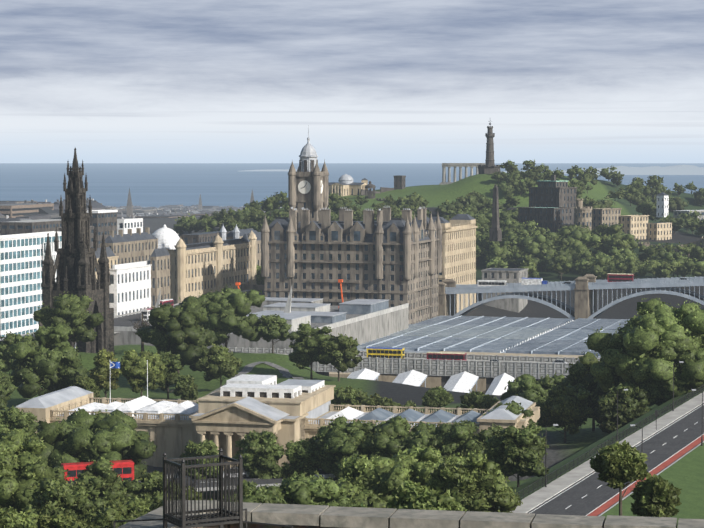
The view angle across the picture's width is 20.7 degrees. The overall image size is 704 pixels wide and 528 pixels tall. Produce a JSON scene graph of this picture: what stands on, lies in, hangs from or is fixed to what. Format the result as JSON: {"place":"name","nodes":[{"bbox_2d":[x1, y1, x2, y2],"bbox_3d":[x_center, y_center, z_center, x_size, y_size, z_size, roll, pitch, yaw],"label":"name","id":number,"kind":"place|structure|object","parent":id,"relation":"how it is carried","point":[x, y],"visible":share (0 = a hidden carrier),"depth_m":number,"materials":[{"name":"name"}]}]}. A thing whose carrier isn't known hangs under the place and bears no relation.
{"place":"outdoors","nodes":[
{"label":"outdoors","id":0,"kind":"place"},
{"bbox_2d":[172,361,303,399],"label":"garden path","id":1,"kind":"structure","parent":0,"point":[282,370],"depth_m":491.76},
{"bbox_2d":[0,173,703,527],"bbox_3d":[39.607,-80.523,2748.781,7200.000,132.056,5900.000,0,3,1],"label":"ground","id":2,"kind":"structure","parent":0,"point":[558,450],"depth_m":896.95,"materials":[{"name":"green plant"}]},
{"bbox_2d":[39,148,113,352],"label":"scott monument","id":3,"kind":"object","parent":2,"relation":"on","point":[76,264],"visible":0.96,"depth_m":543.95,"materials":[{"name":"stone"}]},
{"bbox_2d":[0,210,260,336],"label":"street buildings","id":4,"kind":"structure","parent":2,"relation":"on","point":[146,266],"depth_m":770.71,"materials":[{"name":"beige stone"}]},
{"bbox_2d":[0,187,281,221],"bbox_3d":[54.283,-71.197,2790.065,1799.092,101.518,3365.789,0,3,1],"label":"distant town","id":5,"kind":"object","parent":2,"relation":"on","point":[21,210],"visible":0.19,"depth_m":1569.94},
{"bbox_2d":[114,287,408,350],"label":"low flat-roofed building","id":6,"kind":"structure","parent":2,"relation":"on","point":[364,320],"depth_m":683.50,"materials":[{"name":"grey concrete"}]},
{"bbox_2d":[235,279,343,308],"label":"access platforms","id":7,"kind":"object","parent":6,"relation":"on","point":[339,280],"visible":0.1,"depth_m":723.94,"materials":[{"name":"red metal"}]},
{"bbox_2d":[16,374,539,470],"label":"neoclassical gallery building","id":8,"kind":"structure","parent":2,"relation":"on","point":[228,415],"depth_m":339.07,"materials":[{"name":"beige stone"}]},
{"bbox_2d":[109,360,147,402],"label":"flagpoles","id":9,"kind":"object","parent":8,"relation":"on","point":[114,364],"visible":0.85,"depth_m":359.58,"materials":[{"name":"white metal"}]},
{"bbox_2d":[0,405,681,527],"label":"trees","id":10,"kind":"object","parent":2,"relation":"on","point":[394,462],"depth_m":223.72,"materials":[{"name":"green plant"}]},
{"bbox_2d":[260,125,442,323],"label":"clock tower hotel","id":11,"kind":"structure","parent":2,"relation":"on","point":[310,248],"depth_m":771.42,"materials":[{"name":"stone"}]},
{"bbox_2d":[0,284,703,442],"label":"garden trees","id":12,"kind":"object","parent":2,"relation":"on","point":[648,346],"depth_m":411.83,"materials":[{"name":"green plant"}]},
{"bbox_2d":[117,500,703,527],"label":"stone parapet wall","id":13,"kind":"structure","parent":2,"relation":"on","point":[308,516],"depth_m":26.11,"materials":[{"name":"grey stone"}]},
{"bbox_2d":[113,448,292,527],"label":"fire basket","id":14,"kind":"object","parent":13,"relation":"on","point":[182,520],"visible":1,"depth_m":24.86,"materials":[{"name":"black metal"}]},
{"bbox_2d":[347,368,514,394],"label":"tents","id":15,"kind":"object","parent":2,"relation":"on","point":[464,382],"visible":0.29,"depth_m":576.61,"materials":[{"name":"white fabric"}]},
{"bbox_2d":[173,160,703,284],"bbox_3d":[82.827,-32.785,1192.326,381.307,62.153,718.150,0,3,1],"label":"hillside trees","id":16,"kind":"object","parent":2,"relation":"on","point":[565,248],"depth_m":1059.55,"materials":[{"name":"green plant"}]},
{"bbox_2d":[429,214,477,312],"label":"office building","id":17,"kind":"structure","parent":2,"relation":"on","point":[459,248],"depth_m":861.00,"materials":[{"name":"beige stone"}]},
{"bbox_2d":[241,274,703,319],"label":"bridge","id":18,"kind":"structure","parent":2,"relation":"on","point":[586,286],"depth_m":798.97,"materials":[{"name":"beige stone"}]},
{"bbox_2d":[329,315,629,393],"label":"station roof","id":19,"kind":"structure","parent":2,"relation":"on","point":[525,336],"depth_m":701.83,"materials":[{"name":"grey glass"}]},
{"bbox_2d":[329,123,668,240],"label":"monuments","id":20,"kind":"object","parent":2,"relation":"on","point":[345,185],"visible":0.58,"depth_m":1216.30,"materials":[{"name":"stone"}]},
{"bbox_2d":[481,175,703,312],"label":"buildings","id":21,"kind":"structure","parent":2,"relation":"on","point":[552,202],"depth_m":1073.81,"materials":[{"name":"stone"}]},
{"bbox_2d":[0,163,703,207],"bbox_3d":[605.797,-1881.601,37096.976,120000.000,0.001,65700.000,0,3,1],"label":"sea","id":22,"kind":"structure","parent":0,"point":[157,185],"depth_m":12961.92,"materials":[{"name":"liquid"}]},
{"bbox_2d":[0,290,703,522],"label":"roads and pavements","id":23,"kind":"structure","parent":0,"point":[673,449],"depth_m":250.15,"materials":[{"name":"grey asphalt"}]},
{"bbox_2d":[61,273,688,486],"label":"buses","id":24,"kind":"object","parent":23,"relation":"on","point":[124,469],"visible":0.31,"depth_m":590.73,"materials":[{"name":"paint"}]},
{"bbox_2d":[498,361,703,507],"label":"railings and lamps","id":25,"kind":"object","parent":23,"relation":"on","point":[632,428],"visible":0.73,"depth_m":265.71,"materials":[{"name":"black metal"}]},
{"bbox_2d":[0,0,703,162],"label":"sky","id":26,"kind":"structure","parent":0,"point":[110,81],"materials":[{"name":"grey"}]},
{"bbox_2d":[228,347,599,391],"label":"waverley bridge","id":27,"kind":"structure","parent":0,"point":[482,365],"depth_m":587.83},
{"bbox_2d":[244,165,703,174],"bbox_3d":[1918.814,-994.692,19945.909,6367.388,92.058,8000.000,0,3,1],"label":"shore hills","id":28,"kind":"structure","parent":0,"point":[675,170],"depth_m":15942.49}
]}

